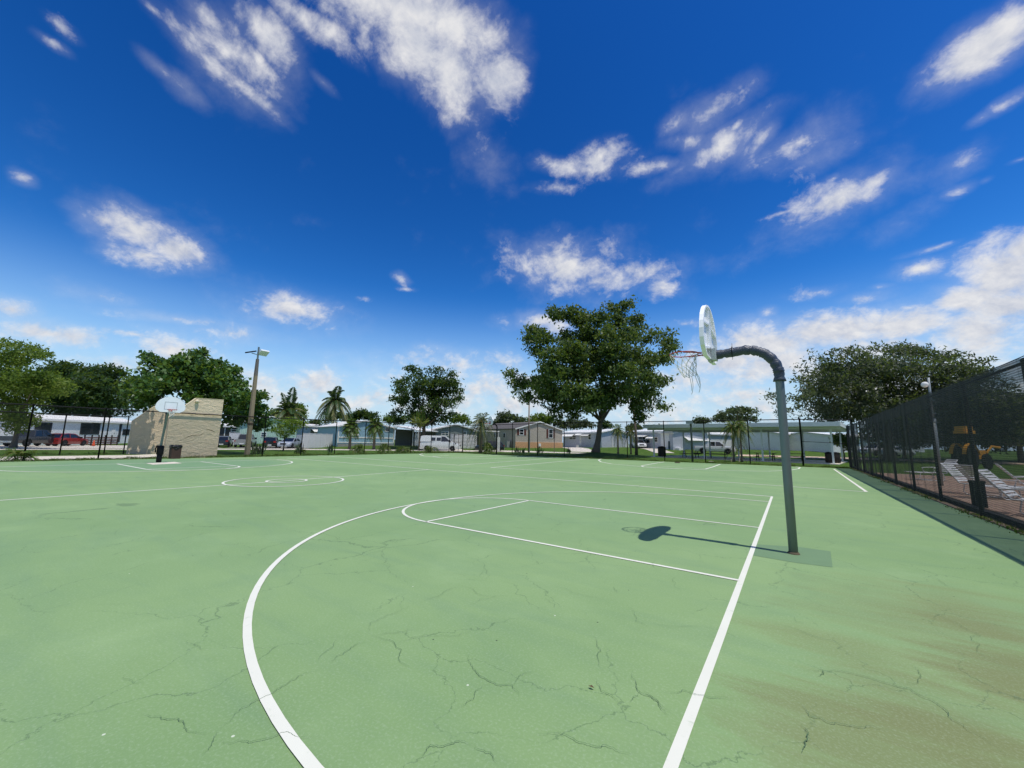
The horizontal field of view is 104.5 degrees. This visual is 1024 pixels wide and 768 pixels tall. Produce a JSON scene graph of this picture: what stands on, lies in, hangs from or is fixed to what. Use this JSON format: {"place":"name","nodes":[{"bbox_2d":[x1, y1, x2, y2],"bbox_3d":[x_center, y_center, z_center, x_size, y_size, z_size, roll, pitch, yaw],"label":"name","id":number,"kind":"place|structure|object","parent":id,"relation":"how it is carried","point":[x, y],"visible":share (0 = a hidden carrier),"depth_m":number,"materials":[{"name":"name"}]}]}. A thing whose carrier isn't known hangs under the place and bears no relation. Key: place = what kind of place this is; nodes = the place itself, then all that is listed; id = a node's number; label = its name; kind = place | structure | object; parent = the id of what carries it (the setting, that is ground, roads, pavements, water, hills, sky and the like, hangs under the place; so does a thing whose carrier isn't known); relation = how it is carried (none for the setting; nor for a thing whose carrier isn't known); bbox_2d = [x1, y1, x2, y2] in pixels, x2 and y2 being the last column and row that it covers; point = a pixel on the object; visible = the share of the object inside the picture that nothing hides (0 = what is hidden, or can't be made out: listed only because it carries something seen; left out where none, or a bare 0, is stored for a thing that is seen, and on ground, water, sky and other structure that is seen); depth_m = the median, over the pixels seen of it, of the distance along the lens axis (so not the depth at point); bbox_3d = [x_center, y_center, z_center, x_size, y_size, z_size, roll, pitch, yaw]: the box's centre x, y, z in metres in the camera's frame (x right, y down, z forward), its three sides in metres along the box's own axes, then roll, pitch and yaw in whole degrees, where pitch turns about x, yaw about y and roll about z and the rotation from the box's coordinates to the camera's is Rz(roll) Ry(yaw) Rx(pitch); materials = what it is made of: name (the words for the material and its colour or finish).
{"place":"outdoors","nodes":[
{"label":"outdoors","id":0,"kind":"place"},
{"bbox_2d":[0,445,126,447],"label":"driveway","id":1,"kind":"structure","parent":0,"point":[72,446],"depth_m":46.21,"materials":[{"name":"concrete"}]},
{"bbox_2d":[0,430,57,445],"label":"pickup truck","id":2,"kind":"object","parent":1,"relation":"on","point":[33,441],"visible":0.64,"depth_m":45.33,"materials":[{"name":"paint"}]},
{"bbox_2d":[44,433,88,445],"bbox_3d":[-55.449,6.918,49.382,2.120,1.545,4.325,2,-8,-10],"label":"parked car","id":3,"kind":"object","parent":1,"relation":"on","point":[71,441],"visible":0.63,"depth_m":48.75,"materials":[{"name":"red paint"}]},
{"bbox_2d":[0,454,156,460],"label":"sidewalk","id":4,"kind":"structure","parent":0,"point":[95,456],"depth_m":26.33,"materials":[{"name":"concrete"}]},
{"bbox_2d":[230,446,309,448],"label":"driveway","id":5,"kind":"structure","parent":0,"point":[270,447],"depth_m":55.26,"materials":[{"name":"concrete"}]},
{"bbox_2d":[234,434,256,446],"bbox_3d":[-38.886,8.259,57.908,2.320,1.885,5.725,5,-9,-23],"label":"pickup truck","id":6,"kind":"object","parent":5,"relation":"on","point":[240,439],"visible":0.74,"depth_m":56.97,"materials":[{"name":"silver paint"}]},
{"bbox_2d":[262,437,279,447],"bbox_3d":[-34.535,8.367,56.883,2.120,1.545,4.325,5,-9,-25],"label":"parked car","id":7,"kind":"object","parent":5,"relation":"on","point":[270,441],"visible":0.61,"depth_m":55.23,"materials":[{"name":"black paint"}]},
{"bbox_2d":[277,438,300,447],"bbox_3d":[-32.390,8.586,57.901,2.160,1.475,4.825,2,-8,-7],"label":"parked car","id":8,"kind":"object","parent":5,"relation":"on","point":[288,441],"visible":0.77,"depth_m":56.84,"materials":[{"name":"silver paint"}]},
{"bbox_2d":[0,448,575,452],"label":"road","id":9,"kind":"structure","parent":0,"point":[227,449],"depth_m":43.51,"materials":[{"name":"asphalt"}]},
{"bbox_2d":[475,441,504,450],"bbox_3d":[-3.227,9.060,57.894,4.325,1.545,2.120,1,-8,0],"label":"parked car","id":10,"kind":"object","parent":9,"relation":"on","point":[493,446],"visible":0.45,"depth_m":57.06,"materials":[{"name":"paint"}]},
{"bbox_2d":[0,440,869,468],"bbox_3d":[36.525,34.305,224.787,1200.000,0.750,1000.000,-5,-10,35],"label":"ground","id":11,"kind":"structure","parent":0,"point":[623,450],"depth_m":46.06,"materials":[{"name":"green plant"}]},
{"bbox_2d":[0,447,40,460],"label":"shrub","id":12,"kind":"object","parent":11,"relation":"on","point":[11,453],"visible":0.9,"depth_m":21.57,"materials":[{"name":"green plant"}]},
{"bbox_2d":[0,336,81,447],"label":"light tree","id":13,"kind":"object","parent":11,"relation":"on","point":[18,383],"visible":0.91,"depth_m":38.34,"materials":[{"name":"green plant"}]},
{"bbox_2d":[0,411,129,454],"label":"chain link fence","id":14,"kind":"object","parent":11,"relation":"on","point":[67,414],"visible":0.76,"depth_m":28.86,"materials":[{"name":"black metal"}]},
{"bbox_2d":[0,414,131,444],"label":"mobile home","id":15,"kind":"object","parent":11,"relation":"on","point":[76,425],"visible":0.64,"depth_m":56.07,"materials":[{"name":"white"}]},
{"bbox_2d":[39,422,52,432],"bbox_3d":[-61.826,5.856,52.493,0.048,1.505,1.155,-3,-9,23],"label":"window","id":16,"kind":"structure","parent":15,"relation":"in","point":[46,426],"depth_m":52.61,"materials":[{"name":"black glass"}]},
{"bbox_2d":[79,423,92,433],"bbox_3d":[-60.264,6.329,56.057,0.048,1.591,1.174,-3,-9,23],"label":"window","id":17,"kind":"structure","parent":15,"relation":"in","point":[89,428],"depth_m":56.10,"materials":[{"name":"black glass"}]},
{"bbox_2d":[91,423,100,433],"bbox_3d":[-59.853,6.436,57.002,0.048,1.613,0.854,-3,-9,23],"label":"window","id":18,"kind":"structure","parent":15,"relation":"in","point":[95,426],"depth_m":57.05,"materials":[{"name":"black glass"}]},
{"bbox_2d":[35,358,137,417],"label":"dark tree","id":19,"kind":"object","parent":11,"relation":"on","point":[97,383],"visible":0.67,"depth_m":67.54,"materials":[{"name":"green plant"}]},
{"bbox_2d":[84,435,118,445],"bbox_3d":[-55.282,7.627,53.377,0.160,1.489,5.220,2,-8,-8],"label":"panel fence","id":20,"kind":"object","parent":11,"relation":"on","point":[98,440],"visible":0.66,"depth_m":53.21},
{"bbox_2d":[126,406,172,453],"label":"stucco wall","id":21,"kind":"structure","parent":11,"relation":"on","point":[143,425],"depth_m":32.63,"materials":[{"name":"paint"}]},
{"bbox_2d":[162,398,223,457],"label":"stucco wall","id":22,"kind":"structure","parent":11,"relation":"on","point":[208,406],"depth_m":28.46,"materials":[{"name":"paint"}]},
{"bbox_2d":[112,346,274,431],"bbox_3d":[-29.325,1.196,36.396,16.316,10.439,10.701,-5,-10,35],"label":"sea grape tree","id":23,"kind":"object","parent":11,"relation":"on","point":[192,375],"visible":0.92,"depth_m":34.84,"materials":[{"name":"green plant"}]},
{"bbox_2d":[218,436,233,446],"bbox_3d":[-41.338,8.248,56.883,2.120,1.545,4.325,5,-9,-27],"label":"parked car","id":24,"kind":"object","parent":11,"relation":"on","point":[228,441],"visible":0.59,"depth_m":55.48,"materials":[{"name":"blue paint"}]},
{"bbox_2d":[219,423,235,435],"bbox_3d":[-47.785,7.971,63.234,8.638,3.550,3.955,-3,-9,25],"label":"mobile home","id":25,"kind":"object","parent":11,"relation":"on","point":[224,432],"visible":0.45,"depth_m":61.41,"materials":[{"name":"white"}]},
{"bbox_2d":[0,403,462,459],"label":"chain link fence","id":26,"kind":"object","parent":11,"relation":"on","point":[103,426],"visible":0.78,"depth_m":28.39,"materials":[{"name":"black metal"}]},
{"bbox_2d":[453,434,463,451],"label":"fence gate","id":27,"kind":"structure","parent":26,"relation":"attached to","point":[458,443],"depth_m":50.32,"materials":[{"name":"black metal"}]},
{"bbox_2d":[229,432,240,444],"bbox_3d":[-42.369,8.412,60.434,0.160,2.087,1.458,-6,-11,40],"label":"panel fence","id":28,"kind":"object","parent":11,"relation":"on","point":[234,435],"visible":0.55,"depth_m":60.43,"materials":[{"name":"white plastic"}]},
{"bbox_2d":[244,347,269,454],"bbox_3d":[-20.666,1.449,31.474,0.546,9.050,1.637,-3,-9,28],"label":"light pole","id":29,"kind":"object","parent":11,"relation":"on","point":[261,352],"visible":0.96,"depth_m":31.55,"materials":[{"name":"concrete"}]},
{"bbox_2d":[227,416,296,443],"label":"mobile home","id":30,"kind":"object","parent":11,"relation":"on","point":[260,434],"visible":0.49,"depth_m":65.06,"materials":[{"name":"blue"}]},
{"bbox_2d":[265,402,308,418],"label":"background tree","id":31,"kind":"object","parent":11,"relation":"on","point":[300,406],"visible":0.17,"depth_m":95.56,"materials":[{"name":"green plant"}]},
{"bbox_2d":[268,387,307,422],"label":"coconut palm","id":32,"kind":"object","parent":11,"relation":"on","point":[288,406],"visible":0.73,"depth_m":76.16,"materials":[{"name":"green plant"}]},
{"bbox_2d":[268,415,307,450],"bbox_3d":[-25.910,5.676,45.368,5.230,4.202,3.986,-5,-10,35],"label":"young tree","id":33,"kind":"object","parent":11,"relation":"on","point":[289,425],"visible":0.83,"depth_m":44.84,"materials":[{"name":"green plant"}]},
{"bbox_2d":[296,424,322,440],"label":"mobile home","id":34,"kind":"object","parent":11,"relation":"on","point":[312,426],"visible":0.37,"depth_m":74.43,"materials":[{"name":"white"}]},
{"bbox_2d":[302,433,332,447],"bbox_3d":[-29.165,8.541,59.431,0.160,2.316,5.568,-2,-9,22],"label":"panel fence","id":35,"kind":"object","parent":11,"relation":"on","point":[321,442],"visible":0.76,"depth_m":59.26,"materials":[{"name":"white plastic"}]},
{"bbox_2d":[312,386,352,425],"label":"coconut palm","id":36,"kind":"object","parent":11,"relation":"on","point":[333,405],"visible":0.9,"depth_m":78.11,"materials":[{"name":"green plant"}]},
{"bbox_2d":[320,408,380,424],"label":"background tree","id":37,"kind":"object","parent":11,"relation":"on","point":[362,414],"visible":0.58,"depth_m":86.21,"materials":[{"name":"green plant"}]},
{"bbox_2d":[341,418,360,448],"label":"cabbage palm","id":38,"kind":"object","parent":11,"relation":"on","point":[347,426],"visible":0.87,"depth_m":56.77,"materials":[{"name":"green plant"}]},
{"bbox_2d":[316,420,396,446],"bbox_3d":[-27.166,8.638,68.693,9.765,4.414,11.510,8,-11,-41],"label":"mobile home","id":39,"kind":"object","parent":11,"relation":"on","point":[390,433],"visible":0.57,"depth_m":64.45,"materials":[{"name":"blue"}]},
{"bbox_2d":[348,444,366,452],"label":"palm","id":40,"kind":"object","parent":11,"relation":"on","point":[360,449],"visible":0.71,"depth_m":43.72,"materials":[{"name":"green plant"}]},
{"bbox_2d":[364,418,384,449],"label":"cabbage palm","id":41,"kind":"object","parent":11,"relation":"on","point":[373,428],"visible":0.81,"depth_m":56.76,"materials":[{"name":"green plant"}]},
{"bbox_2d":[375,443,391,452],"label":"palm","id":42,"kind":"object","parent":11,"relation":"on","point":[386,447],"visible":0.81,"depth_m":45.55,"materials":[{"name":"green plant"}]},
{"bbox_2d":[380,415,407,429],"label":"background tree","id":43,"kind":"object","parent":11,"relation":"on","point":[387,418],"visible":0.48,"depth_m":88.59,"materials":[{"name":"green plant"}]},
{"bbox_2d":[394,447,407,452],"bbox_3d":[-12.944,7.847,45.760,1.804,1.202,1.572,5,-9,-27],"label":"shrub","id":44,"kind":"object","parent":11,"relation":"on","point":[400,450],"visible":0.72,"depth_m":45.59,"materials":[{"name":"green plant"}]},
{"bbox_2d":[394,425,438,445],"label":"carport","id":45,"kind":"object","parent":11,"relation":"on","point":[398,442],"visible":0.72,"depth_m":69.60,"materials":[{"name":"white metal"}]},
{"bbox_2d":[410,405,429,449],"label":"fan palm","id":46,"kind":"object","parent":11,"relation":"on","point":[419,422],"visible":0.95,"depth_m":57.10,"materials":[{"name":"green plant"}]},
{"bbox_2d":[386,364,465,435],"bbox_3d":[-13.432,3.531,62.016,12.587,13.297,10.686,2,-8,-9],"label":"leafy tree","id":47,"kind":"object","parent":11,"relation":"on","point":[433,394],"visible":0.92,"depth_m":60.47,"materials":[{"name":"green plant"}]},
{"bbox_2d":[422,445,439,451],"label":"palm","id":48,"kind":"object","parent":11,"relation":"on","point":[429,448],"visible":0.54,"depth_m":47.29,"materials":[{"name":"green plant"}]},
{"bbox_2d":[426,424,476,445],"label":"mobile home","id":49,"kind":"object","parent":11,"relation":"on","point":[444,430],"visible":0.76,"depth_m":73.77,"materials":[{"name":"grey"}]},
{"bbox_2d":[448,412,471,424],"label":"background tree","id":50,"kind":"object","parent":11,"relation":"on","point":[462,418],"visible":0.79,"depth_m":84.76,"materials":[{"name":"green plant"}]},
{"bbox_2d":[450,434,476,448],"bbox_3d":[-7.656,9.217,62.955,4.452,2.396,0.160,5,-9,-27],"label":"panel fence","id":51,"kind":"object","parent":11,"relation":"on","point":[470,439],"visible":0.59,"depth_m":63.11,"materials":[{"name":"white plastic"}]},
{"bbox_2d":[466,412,495,452],"bbox_3d":[-3.996,6.429,50.155,4.059,5.684,4.101,-5,-10,35],"label":"date palm","id":52,"kind":"object","parent":11,"relation":"on","point":[480,421],"visible":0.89,"depth_m":49.98,"materials":[{"name":"green plant"}]},
{"bbox_2d":[479,442,495,453],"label":"palm","id":53,"kind":"object","parent":11,"relation":"on","point":[487,449],"visible":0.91,"depth_m":48.51,"materials":[{"name":"green plant"}]},
{"bbox_2d":[484,416,497,453],"bbox_3d":[-2.531,6.141,46.934,1.328,4.612,1.329,-2,-9,19],"label":"basketball hoop","id":54,"kind":"object","parent":11,"relation":"on","point":[490,420],"visible":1,"depth_m":47.13,"materials":[{"name":"white metal"}]},
{"bbox_2d":[493,408,527,423],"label":"background tree","id":55,"kind":"object","parent":11,"relation":"on","point":[505,417],"visible":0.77,"depth_m":90.08,"materials":[{"name":"green plant"}]},
{"bbox_2d":[0,451,1023,534],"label":"grass tufts","id":56,"kind":"object","parent":11,"relation":"on","point":[380,452],"visible":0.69,"depth_m":29.02,"materials":[{"name":"green plant"}]},
{"bbox_2d":[0,453,1023,767],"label":"basketball court","id":57,"kind":"object","parent":11,"relation":"on","point":[420,611],"visible":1,"depth_m":3.44,"materials":[{"name":"paint"}]},
{"bbox_2d":[155,397,184,461],"bbox_3d":[-19.325,2.644,22.143,1.226,3.862,1.198,2,-8,-9],"label":"basketball hoop","id":58,"kind":"object","parent":57,"relation":"on","point":[170,405],"visible":1,"depth_m":22.24,"materials":[{"name":"metal"}]},
{"bbox_2d":[168,445,182,458],"bbox_3d":[-22.173,4.458,26.082,0.528,0.900,0.628,-4,-9,29],"label":"trash bin","id":59,"kind":"object","parent":57,"relation":"on","point":[174,451],"visible":1,"depth_m":25.91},
{"bbox_2d":[669,305,799,554],"bbox_3d":[3.400,0.676,6.333,1.261,4.020,1.277,2,-8,-10],"label":"basketball hoop","id":60,"kind":"object","parent":57,"relation":"on","point":[712,354],"visible":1,"depth_m":5.98,"materials":[{"name":"metal"}]},
{"bbox_2d":[473,421,563,447],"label":"mobile home","id":61,"kind":"object","parent":11,"relation":"on","point":[517,435],"visible":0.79,"depth_m":70.29,"materials":[{"name":"beige"}]},
{"bbox_2d":[528,403,529,451],"bbox_3d":[2.463,6.198,57.284,0.304,7.632,0.260,-5,-10,35],"label":"utility pole","id":62,"kind":"object","parent":11,"relation":"on","point":[528,427],"visible":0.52,"depth_m":57.23,"materials":[{"name":"brown wood"}]},
{"bbox_2d":[525,413,554,424],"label":"background tree","id":63,"kind":"object","parent":11,"relation":"on","point":[535,418],"visible":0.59,"depth_m":95.03,"materials":[{"name":"green plant"}]},
{"bbox_2d":[554,418,595,430],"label":"background tree","id":64,"kind":"object","parent":11,"relation":"on","point":[571,426],"visible":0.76,"depth_m":96.64,"materials":[{"name":"green plant"}]},
{"bbox_2d":[500,294,682,452],"bbox_3d":[9.691,-1.007,46.504,19.207,18.224,22.287,-5,-10,35],"label":"shade tree","id":65,"kind":"object","parent":11,"relation":"on","point":[579,396],"visible":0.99,"depth_m":42.24,"materials":[{"name":"green plant"}]},
{"bbox_2d":[562,430,625,447],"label":"mobile home","id":66,"kind":"object","parent":11,"relation":"on","point":[589,439],"visible":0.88,"depth_m":79.45,"materials":[{"name":"white"}]},
{"bbox_2d":[595,420,613,429],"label":"background tree","id":67,"kind":"object","parent":11,"relation":"on","point":[607,422],"visible":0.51,"depth_m":96.84,"materials":[{"name":"green plant"}]},
{"bbox_2d":[591,429,628,446],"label":"mobile home","id":68,"kind":"object","parent":11,"relation":"on","point":[603,430],"visible":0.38,"depth_m":78.27,"materials":[{"name":"white"}]},
{"bbox_2d":[610,424,624,453],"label":"date palm","id":69,"kind":"object","parent":11,"relation":"on","point":[616,430],"visible":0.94,"depth_m":57.88,"materials":[{"name":"green plant"}]},
{"bbox_2d":[623,426,634,453],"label":"date palm","id":70,"kind":"object","parent":11,"relation":"on","point":[631,429],"visible":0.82,"depth_m":55.94,"materials":[{"name":"green plant"}]},
{"bbox_2d":[463,419,800,465],"bbox_3d":[8.122,5.840,41.050,35.417,3.894,0.095,-5,-10,35],"label":"chain link fence","id":71,"kind":"object","parent":11,"relation":"on","point":[627,446],"visible":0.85,"depth_m":37.37,"materials":[{"name":"black metal"}]},
{"bbox_2d":[633,410,637,454],"bbox_3d":[16.575,5.793,53.364,0.595,7.611,0.427,-5,-10,35],"label":"slender trunk","id":72,"kind":"object","parent":11,"relation":"on","point":[636,446],"visible":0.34,"depth_m":52.92,"materials":[{"name":"brown plant"}]},
{"bbox_2d":[625,423,654,429],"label":"background tree","id":73,"kind":"object","parent":11,"relation":"on","point":[638,426],"visible":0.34,"depth_m":92.22,"materials":[{"name":"green plant"}]},
{"bbox_2d":[629,429,707,449],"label":"mobile home","id":74,"kind":"object","parent":11,"relation":"on","point":[674,440],"visible":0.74,"depth_m":68.51,"materials":[{"name":"grey"}]},
{"bbox_2d":[658,432,710,449],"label":"mobile home","id":75,"kind":"object","parent":11,"relation":"on","point":[666,440],"visible":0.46,"depth_m":67.40,"materials":[{"name":"white"}]},
{"bbox_2d":[686,421,693,461],"bbox_3d":[15.896,5.199,35.176,0.560,3.750,1.415,-4,-9,29],"label":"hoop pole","id":76,"kind":"object","parent":11,"relation":"on","point":[691,437],"visible":0.94,"depth_m":35.57,"materials":[{"name":"metal"}]},
{"bbox_2d":[692,415,709,423],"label":"background tree","id":77,"kind":"object","parent":11,"relation":"on","point":[701,418],"visible":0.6,"depth_m":94.15,"materials":[{"name":"green plant"}]},
{"bbox_2d":[694,441,735,453],"bbox_3d":[31.185,9.751,60.950,5.725,1.885,2.320,-4,-9,30],"label":"pickup truck","id":78,"kind":"object","parent":11,"relation":"on","point":[715,444],"visible":0.65,"depth_m":60.12,"materials":[{"name":"white paint"}]},
{"bbox_2d":[710,439,731,446],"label":"panel fence","id":79,"kind":"object","parent":11,"relation":"on","point":[728,444],"visible":0.28,"depth_m":75.30,"materials":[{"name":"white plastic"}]},
{"bbox_2d":[708,432,734,446],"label":"mobile home","id":80,"kind":"object","parent":11,"relation":"on","point":[718,435],"visible":0.05,"depth_m":81.60,"materials":[{"name":"grey"}]},
{"bbox_2d":[720,418,746,461],"bbox_3d":[20.919,5.323,37.522,2.260,4.151,2.180,0,-8,5],"label":"date palm","id":81,"kind":"object","parent":11,"relation":"on","point":[732,428],"visible":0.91,"depth_m":37.40,"materials":[{"name":"green plant"}]},
{"bbox_2d":[710,405,762,422],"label":"background tree","id":82,"kind":"object","parent":11,"relation":"on","point":[737,413],"visible":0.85,"depth_m":90.15,"materials":[{"name":"green plant"}]},
{"bbox_2d":[726,416,754,461],"bbox_3d":[21.580,5.186,37.237,2.134,4.362,2.434,4,-9,-20],"label":"date palm","id":83,"kind":"object","parent":11,"relation":"on","point":[740,423],"visible":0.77,"depth_m":37.05,"materials":[{"name":"green plant"}]},
{"bbox_2d":[643,422,847,464],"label":"picnic pavilion","id":84,"kind":"structure","parent":11,"relation":"on","point":[818,426],"depth_m":42.01,"materials":[{"name":"metal"}]},
{"bbox_2d":[658,446,665,455],"bbox_3d":[18.161,8.157,48.017,0.952,1.248,0.952,-7,-11,43],"label":"trash can","id":85,"kind":"object","parent":84,"relation":"on","point":[661,452],"visible":0.79,"depth_m":47.68,"materials":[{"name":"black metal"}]},
{"bbox_2d":[825,452,832,462],"bbox_3d":[30.146,6.978,37.680,0.616,1.040,0.616,-7,-11,43],"label":"trash can","id":86,"kind":"object","parent":84,"relation":"on","point":[829,459],"visible":0.86,"depth_m":37.50,"materials":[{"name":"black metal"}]},
{"bbox_2d":[834,452,840,462],"bbox_3d":[30.430,6.908,37.163,0.616,1.040,0.616,-7,-11,43],"label":"trash can","id":87,"kind":"object","parent":84,"relation":"on","point":[838,457],"visible":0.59,"depth_m":36.93,"materials":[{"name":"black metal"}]},
{"bbox_2d":[735,432,792,449],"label":"mobile home","id":88,"kind":"object","parent":11,"relation":"on","point":[757,440],"visible":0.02,"depth_m":72.60,"materials":[{"name":"white"}]},
{"bbox_2d":[789,432,860,452],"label":"mobile home","id":89,"kind":"object","parent":11,"relation":"on","point":[816,443],"depth_m":68.53,"materials":[{"name":"white"}]},
{"bbox_2d":[798,418,851,466],"bbox_3d":[23.887,4.522,30.083,3.235,3.910,0.143,-5,-10,35],"label":"chain link fence","id":90,"kind":"object","parent":11,"relation":"on","point":[823,442],"visible":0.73,"depth_m":30.34,"materials":[{"name":"black metal"}]},
{"bbox_2d":[828,432,859,459],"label":"garden tree","id":91,"kind":"object","parent":11,"relation":"on","point":[837,440],"visible":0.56,"depth_m":47.53,"materials":[{"name":"green plant"}]},
{"bbox_2d":[758,339,999,424],"bbox_3d":[44.909,1.410,45.995,33.996,15.183,16.288,3,-9,-16],"label":"rain tree","id":92,"kind":"object","parent":11,"relation":"on","point":[871,376],"visible":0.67,"depth_m":42.19,"materials":[{"name":"green plant"}]},
{"bbox_2d":[418,449,461,450],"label":"driveway","id":93,"kind":"structure","parent":0,"point":[442,450],"depth_m":58.93,"materials":[{"name":"concrete"}]},
{"bbox_2d":[419,435,460,450],"bbox_3d":[-10.251,8.506,56.935,5.725,2.125,2.340,1,-8,-3],"label":"van","id":94,"kind":"object","parent":93,"relation":"on","point":[437,444],"visible":0.53,"depth_m":56.01,"materials":[{"name":"white paint"}]},
{"bbox_2d":[0,0,1023,442],"label":"sky","id":95,"kind":"structure","parent":0,"point":[352,193],"materials":[{"name":"blue"}]},
{"bbox_2d":[563,447,590,451],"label":"driveway","id":96,"kind":"structure","parent":0,"point":[577,449],"depth_m":64.96,"materials":[{"name":"concrete"}]},
{"bbox_2d":[642,448,671,452],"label":"driveway","id":97,"kind":"structure","parent":0,"point":[656,450],"depth_m":65.00,"materials":[{"name":"concrete"}]},
{"bbox_2d":[632,440,646,447],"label":"parked car","id":98,"kind":"object","parent":97,"relation":"on","point":[641,443],"visible":0.69,"depth_m":70.06,"materials":[{"name":"white paint"}]},
{"bbox_2d":[736,454,868,459],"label":"driveway","id":99,"kind":"structure","parent":0,"point":[794,457],"depth_m":53.20,"materials":[{"name":"concrete"}]},
{"bbox_2d":[852,468,1022,534],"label":"soil strip","id":100,"kind":"object","parent":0,"point":[952,506],"visible":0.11,"depth_m":10.46,"materials":[{"name":"soil"}]},
{"bbox_2d":[846,356,1023,530],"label":"screened fence","id":101,"kind":"object","parent":100,"relation":"on","point":[960,443],"visible":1,"depth_m":9.56,"materials":[{"name":"black fabric"}]},
{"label":"pool deck","id":102,"kind":"structure","parent":0,"visible":0},
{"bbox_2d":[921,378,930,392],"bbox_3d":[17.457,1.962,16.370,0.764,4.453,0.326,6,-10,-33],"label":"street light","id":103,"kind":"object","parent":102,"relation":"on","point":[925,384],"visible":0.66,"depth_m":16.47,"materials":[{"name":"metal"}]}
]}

